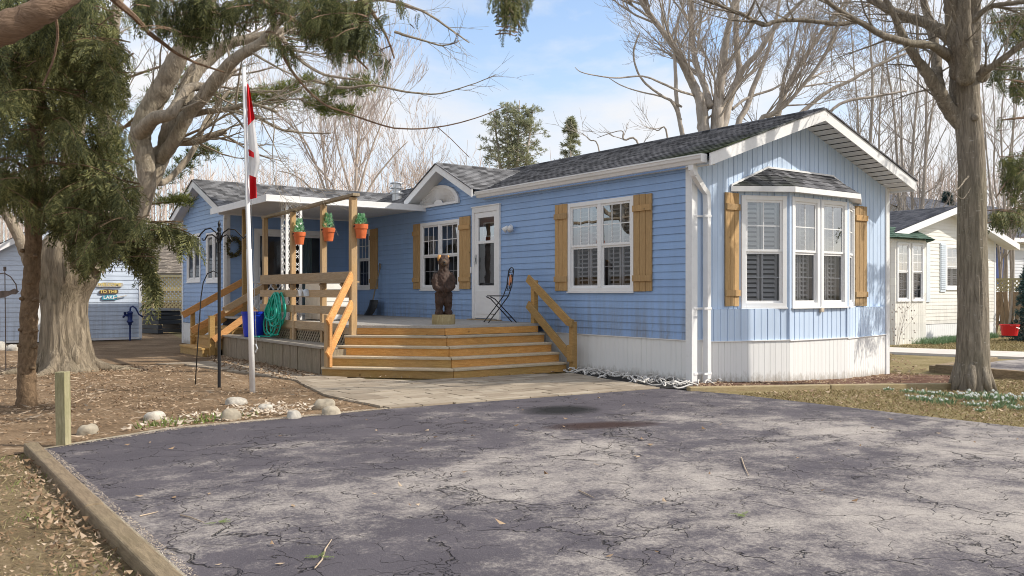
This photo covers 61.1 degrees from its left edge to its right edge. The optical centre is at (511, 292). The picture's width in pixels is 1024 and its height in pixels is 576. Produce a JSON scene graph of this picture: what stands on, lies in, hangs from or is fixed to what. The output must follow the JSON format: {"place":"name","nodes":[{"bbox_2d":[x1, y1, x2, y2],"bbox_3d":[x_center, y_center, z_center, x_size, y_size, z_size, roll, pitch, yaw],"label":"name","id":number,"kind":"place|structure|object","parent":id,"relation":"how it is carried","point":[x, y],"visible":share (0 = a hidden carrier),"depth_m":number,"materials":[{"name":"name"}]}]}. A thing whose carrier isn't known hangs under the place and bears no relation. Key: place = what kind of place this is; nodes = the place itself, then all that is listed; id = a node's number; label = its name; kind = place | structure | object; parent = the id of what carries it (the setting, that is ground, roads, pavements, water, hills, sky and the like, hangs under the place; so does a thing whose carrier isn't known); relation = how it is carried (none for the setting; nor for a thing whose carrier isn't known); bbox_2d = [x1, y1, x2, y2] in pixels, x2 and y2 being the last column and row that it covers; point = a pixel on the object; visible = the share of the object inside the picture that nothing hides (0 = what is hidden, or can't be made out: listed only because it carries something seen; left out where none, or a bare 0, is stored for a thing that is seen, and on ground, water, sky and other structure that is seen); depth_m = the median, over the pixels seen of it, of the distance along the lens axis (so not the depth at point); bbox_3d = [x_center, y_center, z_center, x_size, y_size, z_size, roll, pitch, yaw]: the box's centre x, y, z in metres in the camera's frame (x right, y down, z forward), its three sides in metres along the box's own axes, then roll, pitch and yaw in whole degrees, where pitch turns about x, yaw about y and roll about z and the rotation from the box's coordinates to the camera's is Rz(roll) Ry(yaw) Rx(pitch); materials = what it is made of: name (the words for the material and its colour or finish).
{"place":"outdoors","nodes":[
{"label":"outdoors","id":0,"kind":"place"},
{"bbox_2d":[0,454,136,575],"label":"grass verge","id":1,"kind":"object","parent":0,"point":[37,565],"depth_m":4.47,"materials":[{"name":"plant"}]},
{"bbox_2d":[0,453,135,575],"bbox_3d":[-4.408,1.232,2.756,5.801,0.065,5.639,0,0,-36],"label":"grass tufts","id":2,"kind":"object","parent":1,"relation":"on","point":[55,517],"visible":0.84,"depth_m":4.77,"materials":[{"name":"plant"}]},
{"bbox_2d":[0,455,142,575],"bbox_3d":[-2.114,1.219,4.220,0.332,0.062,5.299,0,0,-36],"label":"fallen leaves","id":3,"kind":"object","parent":1,"relation":"on","point":[71,530],"visible":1,"depth_m":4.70,"materials":[{"name":"brown plant"}]},
{"bbox_2d":[0,332,380,456],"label":"garden soil","id":4,"kind":"structure","parent":0,"point":[167,341],"depth_m":10.43,"materials":[{"name":"brown soil"}]},
{"bbox_2d":[0,267,18,369],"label":"garden ornament","id":5,"kind":"object","parent":4,"relation":"on","point":[4,294],"visible":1,"depth_m":13.99,"materials":[{"name":"metal"}]},
{"bbox_2d":[55,371,70,445],"bbox_3d":[-3.685,1.021,7.120,0.097,0.739,0.085,0,0,5],"label":"fence post","id":6,"kind":"object","parent":4,"relation":"on","point":[62,407],"visible":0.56,"depth_m":7.08,"materials":[{"name":"beige wood"}]},
{"bbox_2d":[0,223,145,342],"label":"garden shed","id":7,"kind":"structure","parent":4,"relation":"on","point":[107,321],"depth_m":22.42,"materials":[{"name":"blue"}]},
{"bbox_2d":[96,282,122,286],"bbox_3d":[-10.451,-0.195,22.537,0.660,0.125,0.034,0,0,-36],"label":"plank sign","id":8,"kind":"object","parent":7,"relation":"attached to","point":[106,284],"visible":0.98,"depth_m":22.52,"materials":[{"name":"wood"}]},
{"bbox_2d":[76,423,98,435],"bbox_3d":[-3.785,1.249,7.733,0.185,0.149,0.146,0,0,-36],"label":"stone","id":9,"kind":"object","parent":4,"relation":"on","point":[90,428],"visible":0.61,"depth_m":7.69,"materials":[{"name":"beige stone"}]},
{"bbox_2d":[0,1,206,407],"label":"spruce tree","id":10,"kind":"object","parent":4,"relation":"on","point":[89,191],"visible":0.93,"depth_m":8.83,"materials":[{"name":"green plant"}]},
{"bbox_2d":[122,306,143,340],"bbox_3d":[-9.910,0.801,22.668,0.525,0.919,0.170,0,0,-36],"label":"hand pump","id":11,"kind":"object","parent":4,"relation":"on","point":[129,316],"visible":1,"depth_m":22.60,"materials":[{"name":"blue metal"}]},
{"bbox_2d":[143,411,165,420],"bbox_3d":[-3.566,1.251,8.649,0.219,0.137,0.196,0,0,-36],"label":"stone","id":12,"kind":"object","parent":4,"relation":"on","point":[153,415],"visible":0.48,"depth_m":8.56,"materials":[{"name":"white stone"}]},
{"bbox_2d":[142,308,181,333],"bbox_3d":[-10.715,0.865,26.600,0.938,0.750,0.939,0,0,34],"label":"compost bin","id":13,"kind":"object","parent":4,"relation":"on","point":[170,321],"visible":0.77,"depth_m":26.37,"materials":[{"name":"black plastic"}]},
{"bbox_2d":[142,272,181,325],"bbox_3d":[-11.380,0.285,29.095,5.962,1.950,0.454,0,0,0],"label":"lattice fence","id":14,"kind":"object","parent":4,"relation":"on","point":[173,304],"visible":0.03,"depth_m":29.00,"materials":[{"name":"beige wood"}]},
{"bbox_2d":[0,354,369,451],"bbox_3d":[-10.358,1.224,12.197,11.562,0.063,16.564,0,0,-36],"label":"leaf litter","id":15,"kind":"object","parent":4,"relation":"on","point":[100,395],"visible":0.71,"depth_m":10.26,"materials":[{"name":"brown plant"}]},
{"bbox_2d":[131,411,257,428],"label":"bulb shoots","id":16,"kind":"object","parent":4,"relation":"on","point":[155,424],"visible":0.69,"depth_m":8.33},
{"bbox_2d":[195,270,217,385],"bbox_3d":[-4.133,0.490,11.780,0.353,1.572,0.015,0,0,0],"label":"garden hook","id":17,"kind":"object","parent":4,"relation":"on","point":[199,323],"visible":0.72,"depth_m":11.78,"materials":[{"name":"black metal"}]},
{"bbox_2d":[121,398,313,429],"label":"pale leaves","id":18,"kind":"object","parent":4,"relation":"on","point":[257,409],"visible":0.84,"depth_m":8.95,"materials":[{"name":"beige plant"}]},
{"bbox_2d":[197,220,245,387],"bbox_3d":[-3.846,0.232,11.500,0.648,2.382,0.061,0,0,0],"label":"shepherd hook","id":19,"kind":"object","parent":4,"relation":"on","point":[219,237],"visible":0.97,"depth_m":11.48,"materials":[{"name":"black metal"}]},
{"bbox_2d":[61,33,383,212],"bbox_3d":[-7.113,-3.687,19.038,8.703,10.110,2.207,0,0,17],"label":"pine tree","id":20,"kind":"object","parent":4,"relation":"on","point":[180,198],"visible":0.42,"depth_m":18.82,"materials":[{"name":"green plant"}]},
{"bbox_2d":[220,408,241,420],"bbox_3d":[-2.798,1.245,8.610,0.209,0.186,0.152,0,0,-36],"label":"stone","id":21,"kind":"object","parent":4,"relation":"on","point":[232,413],"visible":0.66,"depth_m":8.56,"materials":[{"name":"beige stone"}]},
{"bbox_2d":[225,397,247,404],"bbox_3d":[-3.109,1.252,9.800,0.247,0.146,0.184,0,0,-36],"label":"stone","id":22,"kind":"object","parent":4,"relation":"on","point":[236,400],"visible":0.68,"depth_m":9.74,"materials":[{"name":"white stone"}]},
{"bbox_2d":[242,65,257,392],"bbox_3d":[-3.311,-0.753,10.961,0.207,4.243,0.070,0,0,2],"label":"flag pole","id":23,"kind":"object","parent":4,"relation":"on","point":[250,298],"visible":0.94,"depth_m":10.94,"materials":[{"name":"white metal"}]},
{"bbox_2d":[247,84,259,198],"bbox_3d":[-3.252,-1.902,10.927,0.184,1.462,0.103,0,0,13],"label":"flag","id":24,"kind":"object","parent":23,"relation":"attached to","point":[254,160],"visible":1,"depth_m":10.93,"materials":[{"name":"red fabric"}]},
{"bbox_2d":[0,0,533,376],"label":"maple tree","id":25,"kind":"object","parent":4,"relation":"on","point":[65,342],"visible":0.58,"depth_m":13.93,"materials":[{"name":"brown plant"}]},
{"bbox_2d":[287,410,300,418],"bbox_3d":[-2.173,1.250,8.645,0.143,0.155,0.143,0,0,-36],"label":"stone","id":26,"kind":"object","parent":4,"relation":"on","point":[293,414],"visible":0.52,"depth_m":8.60,"materials":[{"name":"white stone"}]},
{"bbox_2d":[312,398,334,409],"bbox_3d":[-2.045,1.245,9.392,0.251,0.185,0.183,0,0,-36],"label":"stone","id":27,"kind":"object","parent":4,"relation":"on","point":[319,404],"visible":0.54,"depth_m":9.33,"materials":[{"name":"beige stone"}]},
{"bbox_2d":[322,405,340,414],"bbox_3d":[-1.865,1.249,8.915,0.203,0.169,0.147,0,0,-36],"label":"stone","id":28,"kind":"object","parent":4,"relation":"on","point":[331,410],"visible":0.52,"depth_m":8.86,"materials":[{"name":"beige stone"}]},
{"bbox_2d":[179,193,576,378],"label":"deck","id":29,"kind":"structure","parent":4,"relation":"on","point":[366,346],"depth_m":13.73,"materials":[{"name":"brown wood"}]},
{"bbox_2d":[241,311,264,336],"bbox_3d":[-4.860,0.599,16.305,0.470,0.470,0.497,0,0,-36],"label":"storage tub","id":30,"kind":"object","parent":29,"relation":"on","point":[258,329],"visible":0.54,"depth_m":16.14,"materials":[{"name":"blue plastic"}]},
{"bbox_2d":[253,281,284,308],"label":"folding gate","id":31,"kind":"structure","parent":29,"relation":"attached to","point":[256,282],"depth_m":17.66,"materials":[{"name":"grey metal"}]},
{"bbox_2d":[254,292,286,337],"bbox_3d":[-4.469,0.409,15.832,0.339,0.832,1.168,0,0,-36],"label":"garden hose","id":32,"kind":"object","parent":29,"relation":"hanging from","point":[273,307],"visible":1,"depth_m":15.71,"materials":[{"name":"green rubber"}]},
{"bbox_2d":[292,218,305,244],"bbox_3d":[-3.784,-1.092,15.434,0.234,0.483,0.230,0,0,17],"label":"flower pot","id":33,"kind":"object","parent":29,"relation":"attached to","point":[298,235],"visible":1,"depth_m":15.38,"materials":[{"name":"orange ceramic"}]},
{"bbox_2d":[305,283,348,320],"bbox_3d":[-3.398,0.107,16.095,0.660,0.815,0.830,0,0,-36],"label":"storage cabinet","id":34,"kind":"object","parent":29,"relation":"on","point":[314,301],"visible":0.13,"depth_m":15.82,"materials":[{"name":"beige"}]},
{"bbox_2d":[321,212,334,240],"bbox_3d":[-3.054,-1.092,14.422,0.226,0.483,0.233,0,0,19],"label":"flower pot","id":35,"kind":"object","parent":29,"relation":"attached to","point":[328,233],"visible":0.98,"depth_m":14.36,"materials":[{"name":"orange ceramic"}]},
{"bbox_2d":[353,213,367,238],"bbox_3d":[-2.353,-1.041,13.507,0.223,0.402,0.232,0,0,25],"label":"flower pot","id":36,"kind":"object","parent":29,"relation":"attached to","point":[360,228],"visible":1,"depth_m":13.44,"materials":[{"name":"orange ceramic"}]},
{"bbox_2d":[364,263,380,314],"bbox_3d":[-3.111,-0.069,19.311,0.342,1.157,0.420,0,0,-36],"label":"snow shovel","id":37,"kind":"object","parent":29,"relation":"on","point":[372,306],"visible":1,"depth_m":19.24,"materials":[{"name":"black plastic"}]},
{"bbox_2d":[432,314,454,324],"bbox_3d":[-1.100,0.436,13.950,0.380,0.158,0.377,0,0,-36],"label":"log stump","id":38,"kind":"object","parent":29,"relation":"on","point":[443,319],"visible":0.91,"depth_m":13.79,"materials":[{"name":"beige wood"}]},
{"bbox_2d":[431,255,455,314],"bbox_3d":[-1.094,-0.107,13.915,0.368,1.004,0.296,0,0,-36],"label":"bear carving","id":39,"kind":"object","parent":38,"relation":"on","point":[443,280],"visible":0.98,"depth_m":13.87,"materials":[{"name":"brown wood"}]},
{"bbox_2d":[484,267,516,322],"bbox_3d":[-0.203,0.044,14.857,0.514,0.956,0.364,0,0,-15],"label":"bistro chair","id":40,"kind":"object","parent":29,"relation":"on","point":[510,281],"visible":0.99,"depth_m":14.83,"materials":[{"name":"black metal"}]},
{"bbox_2d":[155,360,659,408],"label":"walkway","id":41,"kind":"structure","parent":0,"point":[387,393],"depth_m":11.31,"materials":[{"name":"beige concrete"}]},
{"bbox_2d":[207,354,321,378],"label":"leaf litter","id":42,"kind":"object","parent":41,"relation":"on","point":[244,361],"visible":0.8,"depth_m":14.25,"materials":[{"name":"brown plant"}]},
{"bbox_2d":[95,349,445,407],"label":"walkway joints","id":43,"kind":"object","parent":41,"relation":"on","point":[152,356],"visible":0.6,"depth_m":16.75,"materials":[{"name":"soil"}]},
{"bbox_2d":[0,0,1023,241],"label":"sky","id":44,"kind":"structure","parent":0,"point":[562,36],"materials":[{"name":"blue"}]},
{"bbox_2d":[1,321,1023,456],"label":"ground","id":45,"kind":"structure","parent":0,"point":[920,362],"depth_m":11.12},
{"bbox_2d":[24,442,182,575],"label":"edging timber","id":46,"kind":"object","parent":45,"relation":"on","point":[135,552],"visible":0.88,"depth_m":4.56,"materials":[{"name":"brown wood"}]},
{"bbox_2d":[142,239,181,301],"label":"brown roof cottage","id":47,"kind":"structure","parent":45,"relation":"on","point":[168,264],"depth_m":32.44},
{"bbox_2d":[0,0,533,156],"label":"cedar tree","id":48,"kind":"object","parent":45,"relation":"on","point":[337,28],"visible":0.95,"depth_m":8.11,"materials":[{"name":"green plant"}]},
{"bbox_2d":[206,0,440,191],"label":"bare tree","id":49,"kind":"object","parent":45,"relation":"on","point":[359,142],"visible":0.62,"depth_m":41.84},
{"bbox_2d":[364,87,450,192],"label":"bare tree","id":50,"kind":"object","parent":45,"relation":"on","point":[412,169],"visible":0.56,"depth_m":46.98,"materials":[{"name":"plant"}]},
{"bbox_2d":[0,148,1020,242],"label":"distant wood","id":51,"kind":"object","parent":45,"relation":"on","point":[164,216],"visible":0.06,"depth_m":73.43,"materials":[{"name":"plant"}]},
{"bbox_2d":[477,100,550,168],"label":"pine tree","id":52,"kind":"object","parent":45,"relation":"on","point":[512,147],"visible":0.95,"depth_m":43.81,"materials":[{"name":"green plant"}]},
{"bbox_2d":[169,107,917,382],"bbox_3d":[-1.704,-0.613,19.090,8.380,4.346,17.532,0,0,-36],"label":"mobile home","id":53,"kind":"object","parent":45,"relation":"on","point":[694,257],"visible":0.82,"depth_m":13.64,"materials":[{"name":"blue plastic"}]},
{"bbox_2d":[186,233,200,282],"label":"window","id":54,"kind":"structure","parent":53,"relation":"in","point":[193,266],"depth_m":21.18,"materials":[{"name":"white plastic"}]},
{"bbox_2d":[205,231,217,282],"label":"window","id":55,"kind":"structure","parent":53,"relation":"in","point":[211,242],"depth_m":19.99,"materials":[{"name":"white plastic"}]},
{"bbox_2d":[223,235,241,257],"bbox_3d":[-6.098,-1.001,18.990,0.460,0.531,0.144,0,0,-36],"label":"wreath","id":56,"kind":"object","parent":53,"relation":"attached to","point":[239,249],"visible":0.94,"depth_m":19.00,"materials":[{"name":"green plant"}]},
{"bbox_2d":[254,228,319,314],"bbox_3d":[-5.163,-0.453,19.991,1.740,1.935,0.510,0,0,-36],"label":"patio door","id":57,"kind":"structure","parent":53,"relation":"in","point":[310,249],"depth_m":20.09,"materials":[{"name":"white metal"}]},
{"bbox_2d":[357,229,370,289],"bbox_3d":[-3.251,-0.744,20.230,0.545,1.392,0.730,0,0,-36],"label":"window","id":58,"kind":"structure","parent":53,"relation":"in","point":[363,245],"depth_m":20.20,"materials":[{"name":"white plastic"}]},
{"bbox_2d":[419,219,459,290],"bbox_3d":[-1.254,-0.724,17.479,0.545,1.392,1.512,0,0,-36],"label":"window","id":59,"kind":"structure","parent":53,"relation":"in","point":[437,238],"depth_m":17.88,"materials":[{"name":"white plastic"}]},
{"bbox_2d":[467,211,501,320],"bbox_3d":[-0.485,-0.534,15.974,0.212,2.096,0.958,0,0,-36],"label":"storm door","id":60,"kind":"structure","parent":53,"relation":"in","point":[485,259],"depth_m":16.08,"materials":[{"name":"white plastic"}]},
{"bbox_2d":[566,195,633,292],"bbox_3d":[1.554,-0.711,13.609,0.545,1.447,1.541,0,0,-36],"label":"window","id":61,"kind":"structure","parent":53,"relation":"in","point":[600,232],"depth_m":13.71,"materials":[{"name":"white plastic"}]},
{"bbox_2d":[740,195,787,308],"bbox_3d":[3.602,-0.579,12.851,0.719,1.642,0.645,0,0,-10],"label":"window","id":62,"kind":"structure","parent":53,"relation":"in","point":[750,251],"depth_m":12.63,"materials":[{"name":"white plastic"}]},
{"bbox_2d":[759,196,821,308],"bbox_3d":[4.155,-0.579,13.128,0.690,1.642,0.745,0,0,-36],"label":"window","id":63,"kind":"structure","parent":53,"relation":"in","point":[805,211],"depth_m":13.00,"materials":[{"name":"white plastic"}]},
{"bbox_2d":[820,199,848,307],"bbox_3d":[4.722,-0.579,13.539,0.690,1.642,0.745,0,0,-36],"label":"window","id":64,"kind":"structure","parent":53,"relation":"in","point":[837,252],"depth_m":13.42,"materials":[{"name":"white plastic"}]},
{"bbox_2d":[828,203,855,307],"bbox_3d":[5.223,-0.579,13.943,0.719,1.642,0.796,0,0,-62],"label":"window","id":65,"kind":"structure","parent":53,"relation":"in","point":[851,208],"depth_m":14.07,"materials":[{"name":"white plastic"}]},
{"bbox_2d":[554,115,580,159],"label":"spruce tree","id":66,"kind":"object","parent":45,"relation":"on","point":[570,140],"visible":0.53,"depth_m":46.91,"materials":[{"name":"green plant"}]},
{"bbox_2d":[546,98,667,150],"bbox_3d":[3.343,-3.913,29.891,4.474,6.066,1.290,0,0,6],"label":"bare tree","id":67,"kind":"object","parent":45,"relation":"on","point":[650,128],"visible":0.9,"depth_m":29.98,"materials":[{"name":"plant"}]},
{"bbox_2d":[566,371,692,388],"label":"dark mulch","id":68,"kind":"object","parent":45,"relation":"on","point":[627,380],"visible":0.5,"depth_m":12.23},
{"bbox_2d":[563,367,720,389],"bbox_3d":[1.732,1.214,12.527,1.034,0.124,2.872,0,0,-36],"label":"driftwood","id":69,"kind":"object","parent":68,"relation":"on","point":[642,379],"visible":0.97,"depth_m":12.21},
{"bbox_2d":[575,0,857,134],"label":"bare tree","id":70,"kind":"object","parent":45,"relation":"on","point":[719,105],"visible":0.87,"depth_m":24.62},
{"bbox_2d":[712,0,921,138],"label":"bare tree","id":71,"kind":"object","parent":45,"relation":"on","point":[782,103],"visible":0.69,"depth_m":27.04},
{"bbox_2d":[687,383,950,391],"bbox_3d":[4.145,1.290,11.540,3.970,0.180,0.150,0,0,-15],"label":"edging timber","id":72,"kind":"object","parent":45,"relation":"on","point":[919,386],"visible":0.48,"depth_m":11.52,"materials":[{"name":"brown wood"}]},
{"bbox_2d":[693,373,949,385],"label":"brown mulch","id":73,"kind":"object","parent":45,"relation":"on","point":[910,380],"visible":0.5,"depth_m":13.02,"materials":[{"name":"brown plant"}]},
{"bbox_2d":[656,0,1023,392],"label":"lawn tree","id":74,"kind":"object","parent":45,"relation":"on","point":[958,33],"visible":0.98,"depth_m":11.72,"materials":[{"name":"grey plant"}]},
{"bbox_2d":[798,0,942,210],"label":"bare tree","id":75,"kind":"object","parent":45,"relation":"on","point":[871,118],"visible":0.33,"depth_m":33.99,"materials":[{"name":"brown plant"}]},
{"bbox_2d":[890,270,921,346],"bbox_3d":[8.221,0.314,17.973,0.998,1.632,0.517,0,0,-9],"label":"dry shrub","id":76,"kind":"object","parent":45,"relation":"on","point":[903,320],"visible":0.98,"depth_m":18.01,"materials":[{"name":"brown plant"}]},
{"bbox_2d":[835,0,993,210],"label":"bare tree","id":77,"kind":"object","parent":45,"relation":"on","point":[900,160],"visible":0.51,"depth_m":30.11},
{"bbox_2d":[925,395,956,404],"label":"snowdrops","id":78,"kind":"object","parent":45,"relation":"on","point":[945,400],"visible":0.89,"depth_m":9.94,"materials":[{"name":"white plant"}]},
{"bbox_2d":[940,191,955,205],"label":"spruce tree","id":79,"kind":"object","parent":45,"relation":"on","point":[944,198],"visible":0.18,"depth_m":43.87,"materials":[{"name":"green plant"}]},
{"bbox_2d":[890,206,1019,344],"bbox_3d":[8.046,-0.495,32.496,8.956,4.211,17.286,0,0,-36],"label":"white bungalow","id":80,"kind":"object","parent":45,"relation":"on","point":[923,247],"visible":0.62,"depth_m":25.78,"materials":[{"name":"beige"}]},
{"bbox_2d":[896,242,910,301],"bbox_3d":[10.796,-0.564,24.323,0.660,1.652,0.445,0,0,-36],"label":"window","id":81,"kind":"structure","parent":80,"relation":"in","point":[903,248],"depth_m":24.33,"materials":[{"name":"white plastic"}]},
{"bbox_2d":[911,243,923,301],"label":"window","id":82,"kind":"structure","parent":80,"relation":"in","point":[917,249],"depth_m":24.76,"materials":[{"name":"white plastic"}]},
{"bbox_2d":[946,245,956,289],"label":"window","id":83,"kind":"structure","parent":80,"relation":"in","point":[951,250],"depth_m":26.69,"materials":[{"name":"white plastic"}]},
{"bbox_2d":[912,332,999,344],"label":"plants by wall","id":84,"kind":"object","parent":45,"relation":"on","point":[943,339],"visible":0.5,"depth_m":24.38,"materials":[{"name":"green plant"}]},
{"bbox_2d":[890,194,1023,320],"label":"grey house","id":85,"kind":"structure","parent":45,"relation":"on","point":[1019,259],"depth_m":39.15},
{"bbox_2d":[952,390,981,401],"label":"snowdrops","id":86,"kind":"object","parent":45,"relation":"on","point":[966,397],"visible":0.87,"depth_m":10.44,"materials":[{"name":"white plant"}]},
{"bbox_2d":[912,0,1023,330],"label":"bare tree","id":87,"kind":"object","parent":45,"relation":"on","point":[1011,253],"visible":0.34,"depth_m":29.33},
{"bbox_2d":[929,357,1023,379],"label":"edging timber","id":88,"kind":"object","parent":45,"relation":"on","point":[944,368],"visible":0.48,"depth_m":14.62,"materials":[{"name":"brown wood"}]},
{"bbox_2d":[982,5,1023,242],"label":"cedar tree","id":89,"kind":"object","parent":45,"relation":"on","point":[1014,171],"visible":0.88,"depth_m":14.46,"materials":[{"name":"green plant"}]},
{"bbox_2d":[996,278,1022,333],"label":"board fence","id":90,"kind":"object","parent":45,"relation":"on","point":[1001,306],"visible":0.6,"depth_m":29.10,"materials":[{"name":"brown wood"}]},
{"bbox_2d":[1000,258,1023,340],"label":"blue spruce","id":91,"kind":"object","parent":45,"relation":"on","point":[1020,312],"visible":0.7,"depth_m":25.57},
{"bbox_2d":[45,388,1023,575],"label":"driveway","id":92,"kind":"structure","parent":0,"point":[948,500],"depth_m":5.50,"materials":[{"name":"grey asphalt"}]},
{"bbox_2d":[50,451,195,575],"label":"driveway grit","id":93,"kind":"object","parent":92,"relation":"on","point":[129,517],"visible":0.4,"depth_m":4.75,"materials":[{"name":"grey gravel"}]},
{"bbox_2d":[44,408,386,575],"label":"driveway edge grit","id":94,"kind":"object","parent":92,"relation":"on","point":[159,553],"visible":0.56,"depth_m":7.36,"materials":[{"name":"grey gravel"}]},
{"bbox_2d":[69,407,390,445],"bbox_3d":[-2.637,1.240,8.237,0.428,0.012,3.441,0,0,45],"label":"driveway grit","id":95,"kind":"object","parent":92,"relation":"on","point":[226,424],"visible":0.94,"depth_m":8.16,"materials":[{"name":"grey gravel"}]},
{"bbox_2d":[739,378,1023,426],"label":"grass","id":96,"kind":"structure","parent":0,"point":[939,413],"depth_m":10.16,"materials":[{"name":"plant"}]},
{"bbox_2d":[773,380,1023,417],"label":"lawn leaves","id":97,"kind":"object","parent":96,"relation":"on","point":[916,394],"visible":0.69,"depth_m":10.69,"materials":[{"name":"brown plant"}]},
{"bbox_2d":[915,389,945,396],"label":"snowdrops","id":98,"kind":"object","parent":96,"relation":"on","point":[923,392],"visible":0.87,"depth_m":10.95,"materials":[{"name":"white plant"}]},
{"bbox_2d":[977,400,1005,408],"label":"snowdrops","id":99,"kind":"object","parent":96,"relation":"on","point":[980,403],"visible":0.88,"depth_m":9.65,"materials":[{"name":"white plant"}]},
{"bbox_2d":[983,391,1010,400],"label":"snowdrops","id":100,"kind":"object","parent":96,"relation":"on","point":[1005,396],"visible":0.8,"depth_m":10.49,"materials":[{"name":"white plant"}]},
{"bbox_2d":[890,354,928,375],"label":"grass","id":101,"kind":"structure","parent":0,"point":[895,372],"depth_m":14.85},
{"bbox_2d":[890,353,932,375],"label":"lawn leaves","id":102,"kind":"object","parent":101,"relation":"on","point":[895,369],"visible":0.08,"depth_m":16.38,"materials":[{"name":"brown plant"}]},
{"bbox_2d":[890,347,1023,358],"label":"neighbour path","id":103,"kind":"structure","parent":0,"point":[952,353],"depth_m":20.08,"materials":[{"name":"concrete"}]},
{"bbox_2d":[890,338,1023,351],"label":"grass","id":104,"kind":"structure","parent":0,"point":[1005,344],"depth_m":22.92,"materials":[{"name":"plant"}]},
{"bbox_2d":[999,324,1019,335],"bbox_3d":[14.063,1.065,24.494,0.520,0.311,0.528,0,0,-36],"label":"red tub","id":105,"kind":"object","parent":104,"relation":"on","point":[1009,329],"visible":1,"depth_m":24.33,"materials":[{"name":"plastic"}]},
{"bbox_2d":[991,359,1023,370],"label":"neighbour driveway","id":106,"kind":"structure","parent":0,"point":[1018,364],"depth_m":16.75,"materials":[{"name":"concrete"}]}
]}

